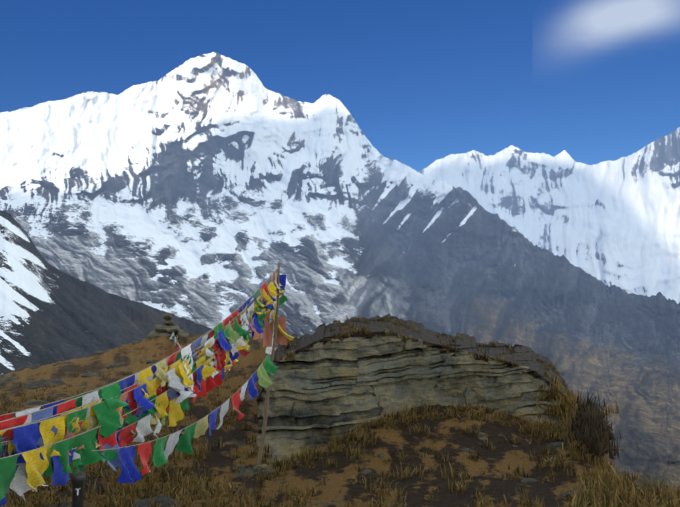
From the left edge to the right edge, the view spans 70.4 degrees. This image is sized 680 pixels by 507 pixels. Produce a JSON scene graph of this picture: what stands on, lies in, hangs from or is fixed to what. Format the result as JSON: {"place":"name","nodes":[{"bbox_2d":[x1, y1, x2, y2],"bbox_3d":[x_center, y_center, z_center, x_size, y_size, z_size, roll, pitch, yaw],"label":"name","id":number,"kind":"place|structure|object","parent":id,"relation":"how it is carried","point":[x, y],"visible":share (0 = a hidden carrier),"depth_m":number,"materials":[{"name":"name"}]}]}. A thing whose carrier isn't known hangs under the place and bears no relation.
{"place":"outdoors","nodes":[
{"label":"outdoors","id":0,"kind":"place"},
{"bbox_2d":[0,210,270,375],"bbox_3d":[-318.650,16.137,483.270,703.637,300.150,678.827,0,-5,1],"label":"mountain slope","id":1,"kind":"structure","parent":0,"point":[50,314],"depth_m":513.48,"materials":[{"name":"grey stone"}]},
{"bbox_2d":[0,334,642,506],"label":"ground","id":2,"kind":"structure","parent":0,"point":[453,441],"depth_m":6.91,"materials":[{"name":"soil"}]},
{"bbox_2d":[71,473,85,506],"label":"marker post","id":3,"kind":"object","parent":2,"relation":"on","point":[78,480],"visible":1,"depth_m":3.57,"materials":[{"name":"black paint"}]},
{"bbox_2d":[0,263,293,505],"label":"prayer flags","id":4,"kind":"object","parent":2,"relation":"on","point":[59,436],"visible":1,"depth_m":4.45,"materials":[{"name":"multicoloured fabric"}]},
{"bbox_2d":[146,312,188,339],"bbox_3d":[-11.550,4.945,32.323,2.855,1.964,1.497,1,-5,-11],"label":"cairn","id":5,"kind":"object","parent":2,"relation":"on","point":[169,327],"visible":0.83,"depth_m":32.10,"materials":[{"name":"stone"}]},
{"bbox_2d":[0,337,676,506],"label":"loose stones","id":6,"kind":"object","parent":2,"relation":"on","point":[164,499],"visible":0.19,"depth_m":6.37,"materials":[{"name":"grey stone"}]},
{"bbox_2d":[0,314,679,506],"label":"dry grass tufts","id":7,"kind":"object","parent":2,"relation":"on","point":[588,431],"visible":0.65,"depth_m":6.30,"materials":[{"name":"brown plant"}]},
{"bbox_2d":[257,314,579,464],"bbox_3d":[2.077,2.606,10.957,8.532,2.322,5.038,2,-6,-17],"label":"outcrop rock","id":8,"kind":"object","parent":2,"relation":"on","point":[323,386],"visible":0.83,"depth_m":9.93,"materials":[{"name":"grey stone"}]},
{"bbox_2d":[0,52,679,487],"bbox_3d":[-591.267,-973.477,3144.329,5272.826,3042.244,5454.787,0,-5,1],"label":"massif","id":9,"kind":"object","parent":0,"point":[212,190],"depth_m":3445.31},
{"bbox_2d":[0,0,679,171],"label":"sky","id":10,"kind":"structure","parent":0,"point":[425,82],"materials":[{"name":"blue"}]},
{"bbox_2d":[418,127,679,303],"bbox_3d":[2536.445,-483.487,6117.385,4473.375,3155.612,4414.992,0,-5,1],"label":"terrain","id":11,"kind":"structure","parent":0,"point":[610,223],"depth_m":6535.64,"materials":[{"name":"white snow"}]},
{"bbox_2d":[574,0,676,38],"bbox_3d":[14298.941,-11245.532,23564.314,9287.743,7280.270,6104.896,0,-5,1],"label":"cloud","id":12,"kind":"structure","parent":0,"point":[606,19],"depth_m":23844.29,"materials":[{"name":"white"}]}
]}

